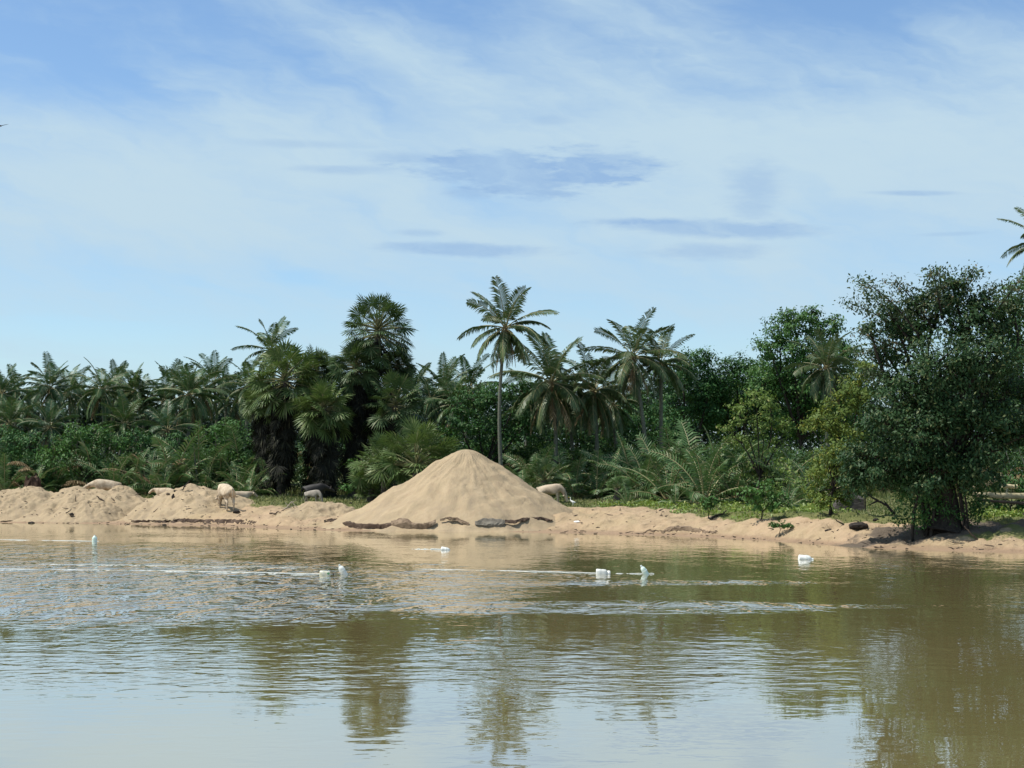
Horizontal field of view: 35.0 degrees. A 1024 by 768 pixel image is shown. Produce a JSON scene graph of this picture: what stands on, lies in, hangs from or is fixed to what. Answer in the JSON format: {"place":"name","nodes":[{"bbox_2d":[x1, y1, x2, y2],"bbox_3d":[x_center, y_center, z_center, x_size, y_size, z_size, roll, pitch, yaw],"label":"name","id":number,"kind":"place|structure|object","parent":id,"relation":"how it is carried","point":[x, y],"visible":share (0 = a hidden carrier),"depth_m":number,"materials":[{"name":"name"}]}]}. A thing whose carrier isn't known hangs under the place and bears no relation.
{"place":"outdoors","nodes":[
{"label":"outdoors","id":0,"kind":"place"},
{"bbox_2d":[0,523,1023,767],"bbox_3d":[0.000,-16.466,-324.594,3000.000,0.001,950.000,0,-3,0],"label":"water","id":1,"kind":"structure","parent":0,"point":[122,649],"depth_m":25.60,"materials":[{"name":"liquid"}]},
{"bbox_2d":[0,475,1023,552],"bbox_3d":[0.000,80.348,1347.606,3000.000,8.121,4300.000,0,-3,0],"label":"ground","id":2,"kind":"structure","parent":0,"point":[995,533],"depth_m":77.48,"materials":[{"name":"sand"}]},
{"bbox_2d":[0,362,32,448],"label":"coconut palm","id":3,"kind":"object","parent":2,"relation":"on","point":[4,384],"visible":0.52,"depth_m":148.02,"materials":[{"name":"green plant"}]},
{"bbox_2d":[0,453,35,489],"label":"young palm","id":4,"kind":"object","parent":2,"relation":"on","point":[4,485],"visible":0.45,"depth_m":118.31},
{"bbox_2d":[0,394,42,450],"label":"coconut palm","id":5,"kind":"object","parent":2,"relation":"on","point":[9,414],"visible":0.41,"depth_m":134.78,"materials":[{"name":"green plant"}]},
{"bbox_2d":[0,364,43,459],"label":"coconut palm","id":6,"kind":"object","parent":2,"relation":"on","point":[19,381],"visible":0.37,"depth_m":153.92,"materials":[{"name":"green plant"}]},
{"bbox_2d":[0,486,52,520],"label":"sand mound","id":7,"kind":"object","parent":2,"relation":"on","point":[35,497],"visible":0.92,"depth_m":105.54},
{"bbox_2d":[0,424,60,487],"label":"shrub","id":8,"kind":"object","parent":2,"relation":"on","point":[13,450],"visible":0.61,"depth_m":119.83,"materials":[{"name":"green plant"}]},
{"bbox_2d":[12,351,80,446],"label":"coconut palm","id":9,"kind":"object","parent":2,"relation":"on","point":[48,392],"visible":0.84,"depth_m":145.81,"materials":[{"name":"green plant"}]},
{"bbox_2d":[17,399,81,456],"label":"coconut palm","id":10,"kind":"object","parent":2,"relation":"on","point":[50,416],"visible":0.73,"depth_m":131.72,"materials":[{"name":"green plant"}]},
{"bbox_2d":[45,362,96,445],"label":"coconut palm","id":11,"kind":"object","parent":2,"relation":"on","point":[69,399],"visible":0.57,"depth_m":150.21,"materials":[{"name":"green plant"}]},
{"bbox_2d":[0,486,145,521],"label":"sand mound","id":12,"kind":"object","parent":2,"relation":"on","point":[127,503],"visible":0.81,"depth_m":105.51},
{"bbox_2d":[58,373,98,452],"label":"coconut palm","id":13,"kind":"object","parent":2,"relation":"on","point":[78,409],"visible":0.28,"depth_m":159.93,"materials":[{"name":"green plant"}]},
{"bbox_2d":[42,499,126,522],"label":"sand mound","id":14,"kind":"object","parent":2,"relation":"on","point":[83,511],"visible":0.92,"depth_m":102.89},
{"bbox_2d":[31,419,146,481],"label":"shrub","id":15,"kind":"object","parent":2,"relation":"on","point":[64,447],"visible":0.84,"depth_m":119.76,"materials":[{"name":"green plant"}]},
{"bbox_2d":[41,426,145,487],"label":"young palm","id":16,"kind":"object","parent":2,"relation":"on","point":[83,446],"visible":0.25,"depth_m":119.84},
{"bbox_2d":[64,357,139,454],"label":"coconut palm","id":17,"kind":"object","parent":2,"relation":"on","point":[99,396],"visible":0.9,"depth_m":143.85,"materials":[{"name":"green plant"}]},
{"bbox_2d":[84,479,121,489],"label":"boulder","id":18,"kind":"object","parent":2,"relation":"on","point":[103,484],"visible":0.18,"depth_m":111.48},
{"bbox_2d":[76,453,147,490],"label":"young palm","id":19,"kind":"object","parent":2,"relation":"on","point":[113,472],"visible":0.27,"depth_m":117.55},
{"bbox_2d":[90,359,133,459],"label":"coconut palm","id":20,"kind":"object","parent":2,"relation":"on","point":[124,364],"visible":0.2,"depth_m":155.90,"materials":[{"name":"green plant"}]},
{"bbox_2d":[94,389,161,458],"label":"coconut palm","id":21,"kind":"object","parent":2,"relation":"on","point":[125,412],"visible":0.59,"depth_m":133.65,"materials":[{"name":"green plant"}]},
{"bbox_2d":[93,446,171,493],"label":"young palm","id":22,"kind":"object","parent":2,"relation":"on","point":[136,469],"visible":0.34,"depth_m":118.30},
{"bbox_2d":[110,362,159,452],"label":"coconut palm","id":23,"kind":"object","parent":2,"relation":"on","point":[134,384],"visible":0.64,"depth_m":149.83,"materials":[{"name":"green plant"}]},
{"bbox_2d":[119,371,162,452],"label":"coconut palm","id":24,"kind":"object","parent":2,"relation":"on","point":[146,402],"visible":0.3,"depth_m":152.04,"materials":[{"name":"green plant"}]},
{"bbox_2d":[112,449,172,496],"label":"young palm","id":25,"kind":"object","parent":2,"relation":"on","point":[144,473],"visible":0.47,"depth_m":117.43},
{"bbox_2d":[132,373,183,438],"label":"coconut palm","id":26,"kind":"object","parent":2,"relation":"on","point":[163,398],"visible":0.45,"depth_m":149.74,"materials":[{"name":"green plant"}]},
{"bbox_2d":[114,425,202,478],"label":"shrub","id":27,"kind":"object","parent":2,"relation":"on","point":[144,437],"visible":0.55,"depth_m":121.50,"materials":[{"name":"green plant"}]},
{"bbox_2d":[132,457,187,495],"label":"young palm","id":28,"kind":"object","parent":2,"relation":"on","point":[155,480],"visible":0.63,"depth_m":116.57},
{"bbox_2d":[131,399,197,457],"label":"coconut palm","id":29,"kind":"object","parent":2,"relation":"on","point":[159,429],"visible":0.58,"depth_m":132.74,"materials":[{"name":"green plant"}]},
{"bbox_2d":[117,424,217,491],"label":"young palm","id":30,"kind":"object","parent":2,"relation":"on","point":[183,477],"visible":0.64,"depth_m":118.18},
{"bbox_2d":[145,444,226,488],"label":"young palm","id":31,"kind":"object","parent":2,"relation":"on","point":[189,462],"visible":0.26,"depth_m":119.61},
{"bbox_2d":[123,483,254,522],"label":"sand mound","id":32,"kind":"object","parent":2,"relation":"on","point":[168,507],"visible":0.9,"depth_m":101.55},
{"bbox_2d":[149,360,230,443],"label":"coconut palm","id":33,"kind":"object","parent":2,"relation":"on","point":[187,399],"visible":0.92,"depth_m":137.71,"materials":[{"name":"green plant"}]},
{"bbox_2d":[131,518,256,524],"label":"plastic sheet","id":34,"kind":"object","parent":2,"relation":"on","point":[183,520],"visible":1,"depth_m":98.09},
{"bbox_2d":[148,419,254,485],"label":"young palm","id":35,"kind":"object","parent":2,"relation":"on","point":[198,453],"visible":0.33,"depth_m":119.63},
{"bbox_2d":[167,361,236,443],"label":"coconut palm","id":36,"kind":"object","parent":2,"relation":"on","point":[208,402],"visible":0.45,"depth_m":146.77,"materials":[{"name":"green plant"}]},
{"bbox_2d":[171,450,242,487],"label":"young palm","id":37,"kind":"object","parent":2,"relation":"on","point":[204,476],"visible":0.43,"depth_m":118.46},
{"bbox_2d":[184,350,243,447],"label":"coconut palm","id":38,"kind":"object","parent":2,"relation":"on","point":[218,368],"visible":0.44,"depth_m":151.71,"materials":[{"name":"green plant"}]},
{"bbox_2d":[215,484,235,510],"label":"cow","id":39,"kind":"object","parent":2,"relation":"on","point":[226,492],"visible":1,"depth_m":99.66},
{"bbox_2d":[195,416,256,477],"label":"shrub","id":40,"kind":"object","parent":2,"relation":"on","point":[217,431],"visible":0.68,"depth_m":120.55,"materials":[{"name":"green plant"}]},
{"bbox_2d":[211,371,258,439],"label":"coconut palm","id":41,"kind":"object","parent":2,"relation":"on","point":[236,412],"visible":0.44,"depth_m":149.48,"materials":[{"name":"green plant"}]},
{"bbox_2d":[210,454,259,490],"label":"young palm","id":42,"kind":"object","parent":2,"relation":"on","point":[234,485],"visible":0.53,"depth_m":116.34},
{"bbox_2d":[193,423,297,487],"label":"young palm","id":43,"kind":"object","parent":2,"relation":"on","point":[238,456],"visible":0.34,"depth_m":119.70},
{"bbox_2d":[217,355,276,448],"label":"coconut palm","id":44,"kind":"object","parent":2,"relation":"on","point":[246,376],"visible":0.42,"depth_m":145.71,"materials":[{"name":"green plant"}]},
{"bbox_2d":[227,461,273,496],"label":"young palm","id":45,"kind":"object","parent":2,"relation":"on","point":[250,487],"visible":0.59,"depth_m":114.54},
{"bbox_2d":[241,377,277,494],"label":"fan palm","id":46,"kind":"object","parent":2,"relation":"on","point":[260,430],"visible":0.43,"depth_m":115.89,"materials":[{"name":"green plant"}]},
{"bbox_2d":[230,316,297,385],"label":"coconut palm","id":47,"kind":"object","parent":2,"relation":"on","point":[262,338],"visible":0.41,"depth_m":128.06,"materials":[{"name":"green plant"}]},
{"bbox_2d":[244,338,322,496],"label":"fan palm","id":48,"kind":"object","parent":2,"relation":"on","point":[284,457],"visible":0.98,"depth_m":114.50,"materials":[{"name":"green plant"}]},
{"bbox_2d":[274,501,354,519],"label":"sand mound","id":49,"kind":"object","parent":2,"relation":"on","point":[322,509],"visible":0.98,"depth_m":94.14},
{"bbox_2d":[292,344,336,493],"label":"fan palm","id":50,"kind":"object","parent":2,"relation":"on","point":[323,360],"visible":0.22,"depth_m":117.75,"materials":[{"name":"green plant"}]},
{"bbox_2d":[290,373,354,497],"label":"fan palm","id":51,"kind":"object","parent":2,"relation":"on","point":[322,428],"visible":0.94,"depth_m":112.23,"materials":[{"name":"green plant"}]},
{"bbox_2d":[326,337,383,497],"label":"fan palm","id":52,"kind":"object","parent":2,"relation":"on","point":[355,380],"visible":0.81,"depth_m":114.45,"materials":[{"name":"green plant"}]},
{"bbox_2d":[354,479,380,501],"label":"young fan palm","id":53,"kind":"object","parent":2,"relation":"on","point":[371,491],"visible":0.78,"depth_m":106.48,"materials":[{"name":"green plant"}]},
{"bbox_2d":[345,429,414,493],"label":"young fan palm","id":54,"kind":"object","parent":2,"relation":"on","point":[361,473],"visible":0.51,"depth_m":104.93,"materials":[{"name":"green plant"}]},
{"bbox_2d":[342,292,418,496],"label":"fan palm","id":55,"kind":"object","parent":2,"relation":"on","point":[391,310],"visible":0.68,"depth_m":115.72,"materials":[{"name":"green plant"}]},
{"bbox_2d":[361,369,430,489],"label":"fan palm","id":56,"kind":"object","parent":2,"relation":"on","point":[384,420],"visible":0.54,"depth_m":113.41,"materials":[{"name":"green plant"}]},
{"bbox_2d":[374,347,418,495],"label":"fan palm","id":57,"kind":"object","parent":2,"relation":"on","point":[407,368],"visible":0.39,"depth_m":117.36,"materials":[{"name":"green plant"}]},
{"bbox_2d":[380,362,444,455],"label":"coconut palm","id":58,"kind":"object","parent":2,"relation":"on","point":[416,378],"visible":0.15,"depth_m":133.66,"materials":[{"name":"green plant"}]},
{"bbox_2d":[365,414,465,488],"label":"young fan palm","id":59,"kind":"object","parent":2,"relation":"on","point":[417,434],"visible":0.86,"depth_m":103.22,"materials":[{"name":"green plant"}]},
{"bbox_2d":[403,368,458,455],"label":"coconut palm","id":60,"kind":"object","parent":2,"relation":"on","point":[428,408],"visible":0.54,"depth_m":131.69,"materials":[{"name":"green plant"}]},
{"bbox_2d":[416,351,471,440],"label":"coconut palm","id":61,"kind":"object","parent":2,"relation":"on","point":[445,372],"visible":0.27,"depth_m":135.85,"materials":[{"name":"green plant"}]},
{"bbox_2d":[321,450,572,531],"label":"sand pile","id":62,"kind":"object","parent":2,"relation":"on","point":[471,487],"visible":0.91,"depth_m":88.03,"materials":[{"name":"sand"}]},
{"bbox_2d":[391,518,435,528],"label":"plastic sheet","id":63,"kind":"object","parent":62,"relation":"on","point":[406,523],"visible":1,"depth_m":85.17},
{"bbox_2d":[422,374,488,442],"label":"coconut palm","id":64,"kind":"object","parent":2,"relation":"on","point":[452,390],"visible":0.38,"depth_m":129.68,"materials":[{"name":"green plant"}]},
{"bbox_2d":[442,353,498,444],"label":"coconut palm","id":65,"kind":"object","parent":2,"relation":"on","point":[478,370],"visible":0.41,"depth_m":137.71,"materials":[{"name":"green plant"}]},
{"bbox_2d":[433,375,549,480],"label":"leafy tree","id":66,"kind":"object","parent":2,"relation":"on","point":[483,396],"visible":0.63,"depth_m":120.55,"materials":[{"name":"green plant"}]},
{"bbox_2d":[1,485,1014,549],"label":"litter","id":67,"kind":"object","parent":2,"relation":"on","point":[539,530],"visible":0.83,"depth_m":84.11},
{"bbox_2d":[457,275,559,465],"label":"coconut palm","id":68,"kind":"object","parent":2,"relation":"on","point":[505,341],"visible":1,"depth_m":111.92,"materials":[{"name":"green plant"}]},
{"bbox_2d":[0,433,1023,492],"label":"undergrowth","id":69,"kind":"object","parent":2,"relation":"on","point":[535,449],"visible":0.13,"depth_m":122.37,"materials":[{"name":"green plant"}]},
{"bbox_2d":[0,354,1023,482],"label":"wood","id":70,"kind":"object","parent":2,"relation":"on","point":[704,437],"visible":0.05,"depth_m":162.30,"materials":[{"name":"green plant"}]},
{"bbox_2d":[502,368,558,460],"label":"coconut palm","id":71,"kind":"object","parent":2,"relation":"on","point":[519,405],"visible":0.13,"depth_m":126.75,"materials":[{"name":"green plant"}]},
{"bbox_2d":[53,489,1022,523],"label":"grass","id":72,"kind":"structure","parent":2,"relation":"on","point":[878,509],"depth_m":104.08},
{"bbox_2d":[502,442,583,495],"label":"young palm","id":73,"kind":"object","parent":2,"relation":"on","point":[518,461],"visible":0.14,"depth_m":115.64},
{"bbox_2d":[523,456,564,487],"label":"young fan palm","id":74,"kind":"object","parent":2,"relation":"on","point":[544,462],"visible":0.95,"depth_m":106.70,"materials":[{"name":"green plant"}]},
{"bbox_2d":[488,331,610,466],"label":"coconut palm","id":75,"kind":"object","parent":2,"relation":"on","point":[550,393],"visible":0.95,"depth_m":118.62,"materials":[{"name":"green plant"}]},
{"bbox_2d":[536,484,567,501],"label":"cow","id":76,"kind":"object","parent":2,"relation":"on","point":[553,489],"visible":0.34,"depth_m":102.46},
{"bbox_2d":[528,441,596,492],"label":"young palm","id":77,"kind":"object","parent":2,"relation":"on","point":[566,466],"visible":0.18,"depth_m":118.35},
{"bbox_2d":[526,367,599,481],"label":"coconut palm","id":78,"kind":"object","parent":2,"relation":"on","point":[560,428],"visible":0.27,"depth_m":123.39,"materials":[{"name":"green plant"}]},
{"bbox_2d":[536,448,612,498],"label":"young palm","id":79,"kind":"object","parent":2,"relation":"on","point":[569,486],"visible":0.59,"depth_m":112.39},
{"bbox_2d":[563,449,629,497],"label":"young palm","id":80,"kind":"object","parent":2,"relation":"on","point":[601,481],"visible":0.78,"depth_m":111.42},
{"bbox_2d":[547,341,647,483],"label":"coconut palm","id":81,"kind":"object","parent":2,"relation":"on","point":[596,395],"visible":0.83,"depth_m":120.64,"materials":[{"name":"green plant"}]},
{"bbox_2d":[513,388,702,483],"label":"leafy tree","id":82,"kind":"object","parent":2,"relation":"on","point":[635,419],"visible":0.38,"depth_m":128.99,"materials":[{"name":"green plant"}]},
{"bbox_2d":[603,475,631,501],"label":"young fan palm","id":83,"kind":"object","parent":2,"relation":"on","point":[618,480],"visible":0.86,"depth_m":104.62,"materials":[{"name":"green plant"}]},
{"bbox_2d":[587,368,649,463],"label":"coconut palm","id":84,"kind":"object","parent":2,"relation":"on","point":[618,415],"visible":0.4,"depth_m":125.64,"materials":[{"name":"green plant"}]},
{"bbox_2d":[580,430,682,498],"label":"young palm","id":85,"kind":"object","parent":2,"relation":"on","point":[623,451],"visible":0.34,"depth_m":112.05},
{"bbox_2d":[576,307,687,464],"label":"coconut palm","id":86,"kind":"object","parent":2,"relation":"on","point":[628,366],"visible":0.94,"depth_m":119.72,"materials":[{"name":"green plant"}]},
{"bbox_2d":[596,443,687,499],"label":"young palm","id":87,"kind":"object","parent":2,"relation":"on","point":[651,489],"visible":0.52,"depth_m":109.44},
{"bbox_2d":[598,432,700,499],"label":"young palm","id":88,"kind":"object","parent":2,"relation":"on","point":[632,467],"visible":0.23,"depth_m":111.88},
{"bbox_2d":[622,324,696,474],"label":"coconut palm","id":89,"kind":"object","parent":2,"relation":"on","point":[671,374],"visible":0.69,"depth_m":122.03,"materials":[{"name":"green plant"}]},
{"bbox_2d":[619,439,700,501],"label":"young palm","id":90,"kind":"object","parent":2,"relation":"on","point":[651,475],"visible":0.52,"depth_m":107.45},
{"bbox_2d":[646,346,733,445],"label":"leafy tree","id":91,"kind":"object","parent":2,"relation":"on","point":[698,361],"visible":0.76,"depth_m":149.87,"materials":[{"name":"green plant"}]},
{"bbox_2d":[632,419,749,500],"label":"young palm","id":92,"kind":"object","parent":2,"relation":"on","point":[682,434],"visible":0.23,"depth_m":110.38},
{"bbox_2d":[648,436,757,504],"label":"young palm","id":93,"kind":"object","parent":2,"relation":"on","point":[705,487],"visible":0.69,"depth_m":103.63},
{"bbox_2d":[660,425,775,502],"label":"young palm","id":94,"kind":"object","parent":2,"relation":"on","point":[720,460],"visible":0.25,"depth_m":107.25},
{"bbox_2d":[691,447,780,502],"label":"young palm","id":95,"kind":"object","parent":2,"relation":"on","point":[739,481],"visible":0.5,"depth_m":105.48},
{"bbox_2d":[687,351,796,444],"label":"leafy tree","id":96,"kind":"object","parent":2,"relation":"on","point":[733,371],"visible":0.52,"depth_m":151.32,"materials":[{"name":"green plant"}]},
{"bbox_2d":[713,387,800,496],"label":"leafy tree","id":97,"kind":"object","parent":2,"relation":"on","point":[756,466],"visible":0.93,"depth_m":104.03,"materials":[{"name":"green plant"}]},
{"bbox_2d":[733,478,791,519],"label":"shrub","id":98,"kind":"object","parent":2,"relation":"on","point":[771,507],"visible":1,"depth_m":76.74,"materials":[{"name":"green plant"}]},
{"bbox_2d":[727,439,826,501],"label":"young palm","id":99,"kind":"object","parent":2,"relation":"on","point":[773,461],"visible":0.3,"depth_m":105.40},
{"bbox_2d":[765,457,816,503],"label":"shrub","id":100,"kind":"object","parent":2,"relation":"on","point":[783,469],"visible":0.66,"depth_m":94.72,"materials":[{"name":"green plant"}]},
{"bbox_2d":[768,459,841,506],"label":"young palm","id":101,"kind":"object","parent":2,"relation":"on","point":[796,464],"visible":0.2,"depth_m":99.84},
{"bbox_2d":[589,498,1023,519],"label":"weeds","id":102,"kind":"object","parent":2,"relation":"on","point":[993,512],"visible":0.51,"depth_m":84.33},
{"bbox_2d":[739,303,875,470],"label":"leafy tree","id":103,"kind":"object","parent":2,"relation":"on","point":[770,378],"visible":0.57,"depth_m":145.48,"materials":[{"name":"green plant"}]},
{"bbox_2d":[783,328,869,489],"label":"coconut palm","id":104,"kind":"object","parent":2,"relation":"on","point":[825,376],"visible":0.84,"depth_m":127.83,"materials":[{"name":"green plant"}]},
{"bbox_2d":[797,360,882,515],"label":"leafy tree","id":105,"kind":"object","parent":2,"relation":"on","point":[832,428],"visible":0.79,"depth_m":74.41,"materials":[{"name":"green plant"}]},
{"bbox_2d":[830,260,1023,541],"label":"broad tree","id":106,"kind":"object","parent":2,"relation":"on","point":[946,467],"visible":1,"depth_m":65.29,"materials":[{"name":"green plant"}]},
{"bbox_2d":[978,463,1023,511],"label":"shrub","id":107,"kind":"object","parent":2,"relation":"on","point":[1020,488],"visible":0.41,"depth_m":75.77,"materials":[{"name":"green plant"}]},
{"bbox_2d":[985,277,1023,517],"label":"leafy tree","id":108,"kind":"object","parent":2,"relation":"on","point":[1021,289],"visible":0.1,"depth_m":73.00,"materials":[{"name":"green plant"}]},
{"bbox_2d":[997,207,1023,277],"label":"coconut palm","id":109,"kind":"object","parent":2,"relation":"on","point":[1020,245],"visible":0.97,"depth_m":85.05,"materials":[{"name":"green plant"}]},
{"bbox_2d":[0,0,1023,473],"label":"sky","id":110,"kind":"structure","parent":0,"point":[176,176],"materials":[{"name":"blue"}]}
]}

